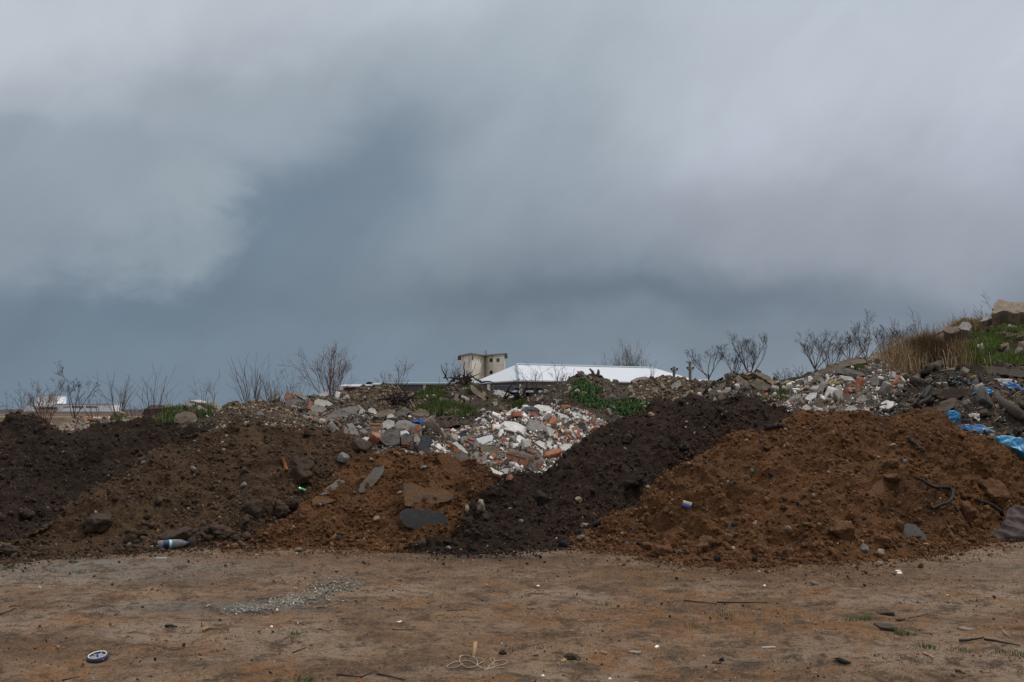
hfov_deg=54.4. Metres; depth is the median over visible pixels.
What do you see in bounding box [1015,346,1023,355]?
concrete chunk
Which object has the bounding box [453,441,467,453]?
roof sheet
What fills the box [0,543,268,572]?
spilled soil
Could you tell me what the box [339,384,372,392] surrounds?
house
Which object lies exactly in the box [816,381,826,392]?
concrete chunk
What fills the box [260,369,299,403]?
bare shrub
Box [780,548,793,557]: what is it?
soil clod
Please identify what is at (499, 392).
concrete slab
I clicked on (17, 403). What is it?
bare shrub
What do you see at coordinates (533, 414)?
brick block
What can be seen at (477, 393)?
concrete slab
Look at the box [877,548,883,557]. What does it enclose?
stone
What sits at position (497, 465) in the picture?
earth bank
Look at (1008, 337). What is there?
debris
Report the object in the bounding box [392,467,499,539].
soil crumbs
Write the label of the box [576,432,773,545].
soil crumbs
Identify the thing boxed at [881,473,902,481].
soil clod
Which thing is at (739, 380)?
concrete slab
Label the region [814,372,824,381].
concrete slab
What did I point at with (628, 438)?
stone
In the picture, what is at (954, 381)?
black bag
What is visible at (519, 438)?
white board
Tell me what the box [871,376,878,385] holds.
concrete block
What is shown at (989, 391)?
tarp
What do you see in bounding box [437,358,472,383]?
bare shrub
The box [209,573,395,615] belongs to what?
gravel
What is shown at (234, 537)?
soil clod
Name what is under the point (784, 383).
rubble stone
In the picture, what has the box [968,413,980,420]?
plastic film
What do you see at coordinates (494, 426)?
plaster chunk
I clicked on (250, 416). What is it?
pebbles
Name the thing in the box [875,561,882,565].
stone
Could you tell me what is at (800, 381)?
concrete chunk
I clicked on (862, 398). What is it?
concrete block
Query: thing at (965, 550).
spilled soil
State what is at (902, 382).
rubble stone
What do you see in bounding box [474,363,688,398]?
open shed
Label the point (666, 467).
soil crumbs
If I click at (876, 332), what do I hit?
bare tree
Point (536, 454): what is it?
mortar slab
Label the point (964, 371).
rubble stone
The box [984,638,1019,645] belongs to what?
stick
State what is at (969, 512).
soil clod
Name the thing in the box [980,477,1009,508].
soil clod
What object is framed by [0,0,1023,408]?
sky
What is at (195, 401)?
concrete slab
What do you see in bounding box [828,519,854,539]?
soil clod
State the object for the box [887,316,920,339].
bare tree
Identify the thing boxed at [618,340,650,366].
poplar
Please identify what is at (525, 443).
cement lump
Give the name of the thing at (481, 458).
mortar slab
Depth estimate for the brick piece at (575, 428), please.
16.87 m
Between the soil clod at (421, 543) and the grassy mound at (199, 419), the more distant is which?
the grassy mound at (199, 419)
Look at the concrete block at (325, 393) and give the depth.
19.73 m
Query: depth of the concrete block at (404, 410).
17.51 m
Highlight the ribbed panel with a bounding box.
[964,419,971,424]
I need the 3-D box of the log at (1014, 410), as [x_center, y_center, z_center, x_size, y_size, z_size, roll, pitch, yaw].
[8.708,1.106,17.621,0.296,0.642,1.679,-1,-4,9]
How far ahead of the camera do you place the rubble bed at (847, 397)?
19.17 m
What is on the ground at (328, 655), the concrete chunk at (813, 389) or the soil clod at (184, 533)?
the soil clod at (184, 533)
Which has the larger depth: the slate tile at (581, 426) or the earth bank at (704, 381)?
the earth bank at (704, 381)
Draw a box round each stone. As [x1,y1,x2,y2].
[80,416,87,421]
[83,512,113,533]
[156,497,163,504]
[200,526,209,533]
[240,482,246,487]
[319,417,334,422]
[337,452,348,462]
[360,428,367,437]
[373,515,379,521]
[422,416,442,434]
[476,499,484,511]
[575,496,581,503]
[576,535,584,539]
[580,523,586,528]
[606,408,611,414]
[623,434,632,443]
[629,650,640,654]
[663,389,673,392]
[718,395,724,400]
[763,445,769,451]
[781,380,792,386]
[797,398,804,404]
[809,581,818,585]
[814,397,823,407]
[829,405,835,411]
[860,543,868,551]
[871,358,880,363]
[873,623,896,630]
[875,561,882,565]
[876,611,894,615]
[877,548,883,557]
[895,618,905,621]
[896,380,905,385]
[900,373,909,379]
[907,398,917,403]
[911,402,921,408]
[918,395,931,405]
[927,398,934,404]
[940,382,946,388]
[956,626,975,630]
[958,367,968,377]
[978,372,984,383]
[979,409,988,416]
[1000,343,1008,351]
[1016,341,1023,358]
[1018,400,1023,408]
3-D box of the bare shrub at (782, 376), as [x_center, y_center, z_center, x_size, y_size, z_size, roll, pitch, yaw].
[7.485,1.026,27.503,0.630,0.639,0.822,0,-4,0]
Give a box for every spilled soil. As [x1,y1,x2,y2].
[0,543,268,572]
[197,546,437,567]
[393,544,607,571]
[561,539,1022,583]
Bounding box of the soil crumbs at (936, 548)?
[569,409,1023,568]
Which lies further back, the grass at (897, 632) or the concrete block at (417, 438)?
the concrete block at (417, 438)
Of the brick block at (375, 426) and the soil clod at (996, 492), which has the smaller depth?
the soil clod at (996, 492)
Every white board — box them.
[477,435,493,443]
[516,435,524,442]
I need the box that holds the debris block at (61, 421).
[54,417,72,426]
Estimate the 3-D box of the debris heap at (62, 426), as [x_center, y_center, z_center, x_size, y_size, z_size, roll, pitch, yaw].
[-7.867,2.109,17.456,2.906,1.642,4.681,1,-4,-15]
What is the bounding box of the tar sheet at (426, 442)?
[418,434,432,452]
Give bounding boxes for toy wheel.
[86,651,108,662]
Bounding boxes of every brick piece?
[368,431,381,446]
[511,411,522,417]
[545,448,561,459]
[548,416,556,423]
[561,405,570,408]
[571,426,579,435]
[586,425,598,431]
[842,387,852,393]
[853,376,864,387]
[892,375,899,384]
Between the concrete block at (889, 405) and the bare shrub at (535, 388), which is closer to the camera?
the concrete block at (889, 405)
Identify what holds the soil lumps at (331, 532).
on the soil heap at (355, 482)
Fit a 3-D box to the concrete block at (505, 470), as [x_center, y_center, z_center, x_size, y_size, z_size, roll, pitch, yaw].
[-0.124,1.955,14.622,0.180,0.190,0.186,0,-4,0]
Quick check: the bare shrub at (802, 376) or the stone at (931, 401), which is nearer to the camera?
the stone at (931, 401)
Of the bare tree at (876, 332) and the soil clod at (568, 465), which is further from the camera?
the bare tree at (876, 332)
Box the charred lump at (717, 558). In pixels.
[713,555,720,562]
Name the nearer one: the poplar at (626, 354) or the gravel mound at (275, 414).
the gravel mound at (275, 414)
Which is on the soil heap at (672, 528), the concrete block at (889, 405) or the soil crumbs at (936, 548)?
the soil crumbs at (936, 548)
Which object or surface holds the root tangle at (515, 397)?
on the grassy mound at (478, 407)
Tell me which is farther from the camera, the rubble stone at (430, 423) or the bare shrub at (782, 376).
the bare shrub at (782, 376)
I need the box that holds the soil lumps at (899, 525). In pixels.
[577,414,1017,567]
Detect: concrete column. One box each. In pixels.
[347,423,358,434]
[460,436,478,444]
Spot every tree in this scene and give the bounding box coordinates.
[624,351,652,366]
[685,343,728,379]
[718,349,751,372]
[727,331,767,372]
[795,328,849,369]
[811,335,851,365]
[829,327,870,358]
[850,311,898,356]
[872,324,903,348]
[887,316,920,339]
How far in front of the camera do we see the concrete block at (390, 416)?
17.00 m
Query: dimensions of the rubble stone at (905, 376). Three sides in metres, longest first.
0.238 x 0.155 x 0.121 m
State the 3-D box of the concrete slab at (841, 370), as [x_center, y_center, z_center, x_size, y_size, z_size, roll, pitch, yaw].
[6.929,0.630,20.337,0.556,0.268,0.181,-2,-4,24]
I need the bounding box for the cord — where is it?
[447,655,507,669]
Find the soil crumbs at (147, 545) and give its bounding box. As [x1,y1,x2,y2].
[0,419,374,562]
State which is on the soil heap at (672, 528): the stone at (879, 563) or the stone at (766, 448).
the stone at (766, 448)
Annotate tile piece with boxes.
[971,379,978,384]
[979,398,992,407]
[1013,427,1017,435]
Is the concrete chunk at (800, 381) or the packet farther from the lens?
the concrete chunk at (800, 381)
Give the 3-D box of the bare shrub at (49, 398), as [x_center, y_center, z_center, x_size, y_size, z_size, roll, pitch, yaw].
[-10.013,1.344,21.463,0.948,1.205,1.441,-3,-5,39]
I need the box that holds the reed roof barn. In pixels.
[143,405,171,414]
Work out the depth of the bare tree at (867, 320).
28.25 m
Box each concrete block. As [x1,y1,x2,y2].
[207,402,219,408]
[309,404,326,412]
[314,399,331,405]
[317,391,327,395]
[368,407,376,413]
[382,420,394,428]
[386,413,393,419]
[395,420,414,429]
[396,407,409,415]
[400,433,411,443]
[414,435,420,445]
[452,452,467,457]
[479,445,500,453]
[500,468,509,473]
[652,387,658,391]
[670,380,680,388]
[845,405,857,411]
[856,395,865,401]
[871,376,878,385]
[879,400,894,411]
[935,388,966,398]
[944,326,959,341]
[959,322,971,340]
[960,364,984,371]
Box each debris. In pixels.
[50,411,132,432]
[171,405,215,436]
[283,394,354,428]
[321,408,489,466]
[429,403,605,472]
[432,381,511,425]
[519,371,638,422]
[681,369,781,402]
[876,360,1023,439]
[925,328,1021,366]
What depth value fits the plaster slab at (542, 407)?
18.92 m
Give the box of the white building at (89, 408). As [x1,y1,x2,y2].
[23,396,120,410]
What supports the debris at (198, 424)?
on the grassy mound at (199, 419)
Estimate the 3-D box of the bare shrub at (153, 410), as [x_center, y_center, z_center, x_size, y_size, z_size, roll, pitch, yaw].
[-7.817,1.297,21.915,1.359,1.659,1.217,0,-4,0]
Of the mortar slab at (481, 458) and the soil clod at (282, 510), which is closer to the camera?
the soil clod at (282, 510)
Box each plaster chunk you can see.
[435,443,443,449]
[492,424,499,430]
[544,411,551,421]
[786,382,791,390]
[824,386,837,398]
[994,379,1016,382]
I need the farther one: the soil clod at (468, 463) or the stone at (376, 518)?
the soil clod at (468, 463)
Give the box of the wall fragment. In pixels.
[506,449,534,467]
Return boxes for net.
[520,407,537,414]
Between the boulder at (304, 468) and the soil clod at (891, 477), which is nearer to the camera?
the soil clod at (891, 477)
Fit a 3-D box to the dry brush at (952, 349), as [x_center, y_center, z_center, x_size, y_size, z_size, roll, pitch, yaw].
[10.523,0.109,23.468,2.146,1.307,7.227,-1,-4,19]
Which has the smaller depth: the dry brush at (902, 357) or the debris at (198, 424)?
the debris at (198, 424)
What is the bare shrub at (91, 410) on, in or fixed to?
on the earth bank
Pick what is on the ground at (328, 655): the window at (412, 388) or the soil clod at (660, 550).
the soil clod at (660, 550)
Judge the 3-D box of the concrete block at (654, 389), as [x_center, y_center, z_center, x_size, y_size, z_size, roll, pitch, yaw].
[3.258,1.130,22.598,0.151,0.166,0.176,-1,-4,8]
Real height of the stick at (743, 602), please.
0.013 m
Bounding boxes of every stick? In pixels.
[165,624,177,626]
[336,673,360,676]
[376,673,405,679]
[684,600,716,603]
[717,602,767,602]
[955,668,965,673]
[959,637,983,641]
[974,498,1003,515]
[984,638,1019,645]
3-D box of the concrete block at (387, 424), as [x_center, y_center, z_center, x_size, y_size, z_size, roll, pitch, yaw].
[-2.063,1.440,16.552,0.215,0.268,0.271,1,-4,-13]
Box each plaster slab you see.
[474,418,489,425]
[490,467,503,475]
[501,421,525,432]
[533,405,552,411]
[535,440,546,448]
[544,438,553,447]
[554,412,571,422]
[559,443,571,450]
[569,411,591,420]
[804,393,816,400]
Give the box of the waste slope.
[876,362,1023,437]
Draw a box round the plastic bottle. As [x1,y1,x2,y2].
[157,539,188,548]
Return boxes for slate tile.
[578,423,586,430]
[847,373,857,378]
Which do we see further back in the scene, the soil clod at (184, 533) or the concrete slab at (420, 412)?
the concrete slab at (420, 412)
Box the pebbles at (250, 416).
[204,399,311,432]
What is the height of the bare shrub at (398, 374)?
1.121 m
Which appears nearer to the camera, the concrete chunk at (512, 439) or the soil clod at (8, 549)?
the soil clod at (8, 549)
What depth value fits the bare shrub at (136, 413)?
21.95 m
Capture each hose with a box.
[911,370,987,405]
[921,478,954,509]
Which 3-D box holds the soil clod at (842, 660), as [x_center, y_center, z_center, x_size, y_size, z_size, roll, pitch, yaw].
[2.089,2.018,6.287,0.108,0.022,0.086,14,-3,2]
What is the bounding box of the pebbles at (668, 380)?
[629,375,705,412]
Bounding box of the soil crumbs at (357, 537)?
[230,448,504,551]
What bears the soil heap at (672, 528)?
on the ground at (328, 655)
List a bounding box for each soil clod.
[0,544,21,555]
[19,507,34,520]
[159,526,199,540]
[209,523,233,539]
[230,534,237,540]
[239,514,249,529]
[240,498,262,518]
[242,531,250,539]
[274,499,289,518]
[286,495,300,509]
[358,539,365,547]
[401,442,411,449]
[417,538,425,547]
[460,458,479,467]
[534,490,546,504]
[563,461,574,469]
[564,652,580,659]
[592,519,603,527]
[625,475,647,488]
[641,542,652,549]
[651,544,672,556]
[679,441,689,450]
[694,535,715,552]
[751,544,766,555]
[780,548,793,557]
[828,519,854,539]
[834,657,850,663]
[874,534,892,548]
[881,458,899,468]
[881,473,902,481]
[960,500,977,523]
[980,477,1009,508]
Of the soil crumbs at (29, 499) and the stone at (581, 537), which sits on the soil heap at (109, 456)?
the soil crumbs at (29, 499)
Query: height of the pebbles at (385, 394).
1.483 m
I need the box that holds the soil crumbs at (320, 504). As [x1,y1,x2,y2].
[251,456,373,544]
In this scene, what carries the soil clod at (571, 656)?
on the ground at (328, 655)
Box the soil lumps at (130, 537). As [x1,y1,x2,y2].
[0,420,330,563]
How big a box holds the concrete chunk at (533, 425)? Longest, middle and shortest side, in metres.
0.411 x 0.254 x 0.110 m
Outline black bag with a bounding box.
[946,376,970,386]
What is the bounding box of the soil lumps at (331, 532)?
[230,451,505,548]
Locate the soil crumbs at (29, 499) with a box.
[0,410,195,543]
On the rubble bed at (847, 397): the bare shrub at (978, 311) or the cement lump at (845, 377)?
the cement lump at (845, 377)
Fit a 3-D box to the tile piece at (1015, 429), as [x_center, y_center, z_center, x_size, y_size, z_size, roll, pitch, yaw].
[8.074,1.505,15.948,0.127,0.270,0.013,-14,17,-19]
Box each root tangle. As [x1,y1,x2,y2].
[375,378,420,410]
[441,362,495,386]
[485,378,528,400]
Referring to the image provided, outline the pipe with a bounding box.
[920,385,932,399]
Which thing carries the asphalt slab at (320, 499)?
on the soil heap at (355, 482)
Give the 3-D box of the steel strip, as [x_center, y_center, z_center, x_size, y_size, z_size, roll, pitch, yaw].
[-3.020,1.641,13.229,0.068,0.191,0.163,4,-5,-42]
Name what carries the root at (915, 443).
on the soil heap at (672, 528)
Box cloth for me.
[991,505,1023,541]
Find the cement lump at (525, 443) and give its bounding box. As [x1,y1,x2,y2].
[521,439,530,447]
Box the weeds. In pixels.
[569,377,650,414]
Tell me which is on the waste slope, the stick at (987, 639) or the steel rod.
the steel rod
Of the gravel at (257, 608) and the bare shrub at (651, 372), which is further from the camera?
the bare shrub at (651, 372)
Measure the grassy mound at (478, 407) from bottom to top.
2.370 m
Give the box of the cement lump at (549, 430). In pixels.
[546,427,554,436]
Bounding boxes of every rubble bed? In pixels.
[769,357,925,417]
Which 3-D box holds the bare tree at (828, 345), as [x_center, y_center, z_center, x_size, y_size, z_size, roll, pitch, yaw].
[9.180,0.535,28.656,1.121,1.530,1.263,0,-4,0]
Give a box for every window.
[398,385,418,390]
[493,385,514,390]
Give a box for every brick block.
[368,423,382,429]
[408,424,422,435]
[506,474,512,480]
[531,412,539,416]
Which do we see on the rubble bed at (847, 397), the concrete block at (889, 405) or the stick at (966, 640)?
the concrete block at (889, 405)
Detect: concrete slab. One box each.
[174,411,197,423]
[190,400,206,404]
[269,393,279,402]
[284,397,303,404]
[295,391,307,399]
[327,406,360,417]
[357,405,364,413]
[373,409,394,418]
[379,429,399,446]
[411,409,429,416]
[469,385,485,400]
[493,390,513,397]
[631,376,647,383]
[695,388,704,394]
[709,382,725,393]
[734,375,749,385]
[750,378,769,391]
[752,372,774,385]
[787,394,800,400]
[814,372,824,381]
[820,365,838,373]
[837,366,864,376]
[839,358,866,367]
[869,352,886,361]
[937,398,956,411]
[980,314,991,327]
[991,299,1023,325]
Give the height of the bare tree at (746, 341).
1.732 m
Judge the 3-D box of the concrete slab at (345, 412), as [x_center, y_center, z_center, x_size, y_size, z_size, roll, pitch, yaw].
[-3.114,1.405,18.181,0.763,0.458,0.281,3,-5,-38]
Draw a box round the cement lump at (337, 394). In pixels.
[335,391,340,400]
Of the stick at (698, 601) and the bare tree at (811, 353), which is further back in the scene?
the bare tree at (811, 353)
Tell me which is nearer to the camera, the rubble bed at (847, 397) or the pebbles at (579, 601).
the pebbles at (579, 601)
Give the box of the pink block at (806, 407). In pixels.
[802,404,810,409]
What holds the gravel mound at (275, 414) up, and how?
on the ground at (328, 655)
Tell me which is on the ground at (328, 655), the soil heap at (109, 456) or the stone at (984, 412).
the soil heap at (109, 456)
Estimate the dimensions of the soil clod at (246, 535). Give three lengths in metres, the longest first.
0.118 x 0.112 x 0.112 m
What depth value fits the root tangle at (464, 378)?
22.19 m
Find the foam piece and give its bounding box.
[827,380,838,385]
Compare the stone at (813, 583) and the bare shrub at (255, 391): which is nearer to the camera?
the stone at (813, 583)
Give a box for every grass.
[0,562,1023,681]
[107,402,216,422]
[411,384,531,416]
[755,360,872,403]
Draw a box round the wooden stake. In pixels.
[472,641,476,656]
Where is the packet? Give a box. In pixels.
[682,500,691,508]
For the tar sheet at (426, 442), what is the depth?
15.03 m
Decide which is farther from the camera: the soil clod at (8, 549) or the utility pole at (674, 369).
the utility pole at (674, 369)
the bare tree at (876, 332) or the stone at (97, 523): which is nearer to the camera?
the stone at (97, 523)
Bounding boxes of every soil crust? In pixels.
[435,453,461,472]
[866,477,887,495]
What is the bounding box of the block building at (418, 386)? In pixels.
[388,382,521,394]
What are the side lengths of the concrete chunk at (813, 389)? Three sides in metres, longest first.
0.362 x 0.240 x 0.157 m
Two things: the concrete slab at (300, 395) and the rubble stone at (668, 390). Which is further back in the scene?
the rubble stone at (668, 390)
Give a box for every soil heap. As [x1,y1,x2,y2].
[0,412,208,542]
[0,420,371,561]
[238,448,503,551]
[403,394,793,554]
[571,408,1023,568]
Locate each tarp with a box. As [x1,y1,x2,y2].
[944,410,960,422]
[958,424,994,433]
[971,387,993,395]
[995,435,1023,458]
[998,382,1023,390]
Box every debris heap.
[56,414,131,432]
[679,373,776,403]
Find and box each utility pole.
[670,367,677,376]
[686,362,693,379]
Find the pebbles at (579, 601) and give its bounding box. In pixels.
[0,540,1023,681]
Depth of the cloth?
12.33 m
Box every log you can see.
[909,360,943,383]
[988,386,1023,421]
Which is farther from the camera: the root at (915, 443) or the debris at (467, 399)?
the debris at (467, 399)
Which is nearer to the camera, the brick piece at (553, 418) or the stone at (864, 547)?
the stone at (864, 547)
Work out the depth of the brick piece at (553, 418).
17.91 m
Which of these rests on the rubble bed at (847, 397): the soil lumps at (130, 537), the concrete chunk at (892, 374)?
the concrete chunk at (892, 374)
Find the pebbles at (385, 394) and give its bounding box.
[342,382,430,411]
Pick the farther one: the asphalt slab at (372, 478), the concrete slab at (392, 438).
the concrete slab at (392, 438)
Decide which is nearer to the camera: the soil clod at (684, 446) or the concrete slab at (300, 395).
the soil clod at (684, 446)
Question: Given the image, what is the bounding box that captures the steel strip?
[281,457,287,471]
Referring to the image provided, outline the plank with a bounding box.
[934,316,965,335]
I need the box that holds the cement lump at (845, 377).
[839,375,852,379]
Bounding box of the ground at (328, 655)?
[0,409,1023,681]
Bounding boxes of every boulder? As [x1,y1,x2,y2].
[289,456,316,485]
[349,438,371,452]
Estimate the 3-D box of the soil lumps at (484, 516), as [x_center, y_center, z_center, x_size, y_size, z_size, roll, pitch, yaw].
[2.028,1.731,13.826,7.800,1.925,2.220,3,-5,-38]
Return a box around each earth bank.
[443,413,634,473]
[701,372,812,384]
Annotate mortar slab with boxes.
[470,452,486,465]
[526,449,544,460]
[532,459,542,468]
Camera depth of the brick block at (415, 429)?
15.99 m
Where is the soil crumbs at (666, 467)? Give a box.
[528,395,760,544]
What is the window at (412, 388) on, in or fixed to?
in the block building at (418, 386)
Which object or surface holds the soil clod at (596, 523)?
on the soil heap at (672, 528)
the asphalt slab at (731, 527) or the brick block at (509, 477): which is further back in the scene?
the brick block at (509, 477)
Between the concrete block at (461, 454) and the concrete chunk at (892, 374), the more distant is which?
the concrete chunk at (892, 374)
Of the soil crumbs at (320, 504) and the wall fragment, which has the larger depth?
the wall fragment
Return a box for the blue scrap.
[412,419,423,424]
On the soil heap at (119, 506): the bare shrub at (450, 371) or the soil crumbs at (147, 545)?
the soil crumbs at (147, 545)
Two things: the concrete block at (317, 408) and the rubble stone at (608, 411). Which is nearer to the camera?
the concrete block at (317, 408)
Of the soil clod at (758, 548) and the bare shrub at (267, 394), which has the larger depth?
the bare shrub at (267, 394)
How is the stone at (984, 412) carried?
on the waste slope
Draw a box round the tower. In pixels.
[458,350,507,391]
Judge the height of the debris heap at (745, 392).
2.532 m
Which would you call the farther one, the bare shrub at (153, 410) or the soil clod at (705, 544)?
the bare shrub at (153, 410)
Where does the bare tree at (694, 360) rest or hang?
on the earth bank at (704, 381)
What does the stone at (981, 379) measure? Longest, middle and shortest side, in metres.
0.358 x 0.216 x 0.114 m
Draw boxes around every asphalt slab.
[312,496,335,506]
[320,479,345,495]
[358,465,383,493]
[399,509,447,529]
[403,482,453,508]
[727,521,735,530]
[904,523,926,540]
[985,366,1023,378]
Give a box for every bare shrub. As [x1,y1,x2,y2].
[0,389,28,412]
[9,376,73,421]
[52,360,100,417]
[77,396,109,418]
[87,371,138,414]
[122,402,149,417]
[130,364,176,417]
[190,369,219,404]
[229,353,289,402]
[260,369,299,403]
[268,354,310,401]
[281,340,359,395]
[375,358,412,386]
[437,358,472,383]
[513,361,555,394]
[548,361,573,382]
[646,361,662,375]
[773,368,791,381]
[786,365,811,378]
[906,307,936,338]
[960,291,989,319]
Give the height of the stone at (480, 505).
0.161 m
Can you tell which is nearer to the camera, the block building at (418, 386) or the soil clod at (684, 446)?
the soil clod at (684, 446)
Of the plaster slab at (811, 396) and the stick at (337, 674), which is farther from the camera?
the plaster slab at (811, 396)
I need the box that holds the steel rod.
[869,401,902,409]
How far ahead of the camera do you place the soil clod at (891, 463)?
12.09 m
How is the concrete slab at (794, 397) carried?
on the rubble bed at (847, 397)
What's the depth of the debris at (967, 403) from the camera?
17.93 m
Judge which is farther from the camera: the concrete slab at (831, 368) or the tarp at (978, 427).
the concrete slab at (831, 368)
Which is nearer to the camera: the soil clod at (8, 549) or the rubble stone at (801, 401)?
the soil clod at (8, 549)
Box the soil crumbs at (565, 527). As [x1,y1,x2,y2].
[403,395,789,554]
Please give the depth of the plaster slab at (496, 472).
12.67 m
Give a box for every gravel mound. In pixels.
[204,401,309,430]
[348,382,427,415]
[631,375,700,411]
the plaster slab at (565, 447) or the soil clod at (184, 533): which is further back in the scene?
the plaster slab at (565, 447)
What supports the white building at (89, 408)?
on the ground at (328, 655)
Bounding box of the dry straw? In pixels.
[502,605,1023,681]
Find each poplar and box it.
[608,341,637,365]
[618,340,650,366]
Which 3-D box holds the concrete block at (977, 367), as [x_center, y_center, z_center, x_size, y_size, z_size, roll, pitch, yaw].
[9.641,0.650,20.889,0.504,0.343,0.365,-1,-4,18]
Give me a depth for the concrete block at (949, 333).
24.68 m
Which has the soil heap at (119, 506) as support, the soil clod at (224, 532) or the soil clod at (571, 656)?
the soil clod at (224, 532)
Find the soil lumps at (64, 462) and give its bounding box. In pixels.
[0,414,207,520]
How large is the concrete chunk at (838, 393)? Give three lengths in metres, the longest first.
0.319 x 0.188 x 0.074 m
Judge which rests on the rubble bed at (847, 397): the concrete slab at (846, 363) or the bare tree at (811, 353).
the concrete slab at (846, 363)
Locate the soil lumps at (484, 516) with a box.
[436,398,775,551]
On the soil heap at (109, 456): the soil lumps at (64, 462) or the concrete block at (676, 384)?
the soil lumps at (64, 462)
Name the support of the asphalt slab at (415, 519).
on the soil heap at (355, 482)
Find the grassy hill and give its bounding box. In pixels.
[926,324,1023,367]
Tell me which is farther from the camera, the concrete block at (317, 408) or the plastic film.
the concrete block at (317, 408)
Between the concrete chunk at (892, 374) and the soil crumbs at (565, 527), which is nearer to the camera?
the soil crumbs at (565, 527)
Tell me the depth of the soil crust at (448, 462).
12.76 m
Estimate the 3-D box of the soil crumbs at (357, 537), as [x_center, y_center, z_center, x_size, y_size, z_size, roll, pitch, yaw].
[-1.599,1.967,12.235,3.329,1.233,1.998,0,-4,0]
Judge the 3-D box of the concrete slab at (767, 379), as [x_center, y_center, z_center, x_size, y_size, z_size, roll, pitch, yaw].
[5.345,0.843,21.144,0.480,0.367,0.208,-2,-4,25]
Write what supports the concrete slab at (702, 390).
on the debris heap at (745, 392)
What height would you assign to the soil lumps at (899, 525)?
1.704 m
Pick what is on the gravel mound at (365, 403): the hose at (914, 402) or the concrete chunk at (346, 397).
the concrete chunk at (346, 397)
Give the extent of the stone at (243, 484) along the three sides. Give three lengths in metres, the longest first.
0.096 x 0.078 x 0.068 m
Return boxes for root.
[765,423,787,430]
[907,436,925,451]
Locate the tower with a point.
(486, 365)
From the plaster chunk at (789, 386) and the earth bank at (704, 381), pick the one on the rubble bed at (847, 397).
the plaster chunk at (789, 386)
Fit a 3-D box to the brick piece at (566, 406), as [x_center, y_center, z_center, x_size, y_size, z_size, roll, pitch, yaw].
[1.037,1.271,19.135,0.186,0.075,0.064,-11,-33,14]
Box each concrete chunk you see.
[326,421,338,430]
[340,394,349,402]
[450,433,457,441]
[510,436,515,443]
[526,419,546,432]
[795,378,804,384]
[809,385,818,392]
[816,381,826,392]
[833,385,842,398]
[879,381,891,393]
[889,371,895,379]
[974,383,993,404]
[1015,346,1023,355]
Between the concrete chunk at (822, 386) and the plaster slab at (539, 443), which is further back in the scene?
the concrete chunk at (822, 386)
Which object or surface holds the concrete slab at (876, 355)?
on the rubble bed at (847, 397)
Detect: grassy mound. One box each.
[160,407,217,435]
[433,382,512,427]
[521,373,638,421]
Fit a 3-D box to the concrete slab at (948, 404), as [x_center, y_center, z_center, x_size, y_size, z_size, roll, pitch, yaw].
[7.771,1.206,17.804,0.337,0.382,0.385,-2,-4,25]
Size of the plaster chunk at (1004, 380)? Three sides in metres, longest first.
0.392 x 0.273 x 0.134 m
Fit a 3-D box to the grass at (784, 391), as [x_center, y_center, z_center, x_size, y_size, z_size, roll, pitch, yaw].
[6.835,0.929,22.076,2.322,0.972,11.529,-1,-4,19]
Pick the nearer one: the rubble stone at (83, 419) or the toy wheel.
the toy wheel
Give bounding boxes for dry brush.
[852,330,936,373]
[896,322,957,361]
[922,328,990,367]
[938,314,995,330]
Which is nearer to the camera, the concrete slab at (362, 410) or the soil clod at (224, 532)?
the soil clod at (224, 532)
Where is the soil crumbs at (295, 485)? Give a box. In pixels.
[156,445,368,540]
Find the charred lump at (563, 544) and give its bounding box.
[558,540,567,547]
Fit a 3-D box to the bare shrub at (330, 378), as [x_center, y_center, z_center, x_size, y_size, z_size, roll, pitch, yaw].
[-3.889,0.722,20.530,1.828,1.498,1.181,0,-4,0]
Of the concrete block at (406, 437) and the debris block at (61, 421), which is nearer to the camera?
the concrete block at (406, 437)
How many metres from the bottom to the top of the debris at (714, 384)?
1.387 m
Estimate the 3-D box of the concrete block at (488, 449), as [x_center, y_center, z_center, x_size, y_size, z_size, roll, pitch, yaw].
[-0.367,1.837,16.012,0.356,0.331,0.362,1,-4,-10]

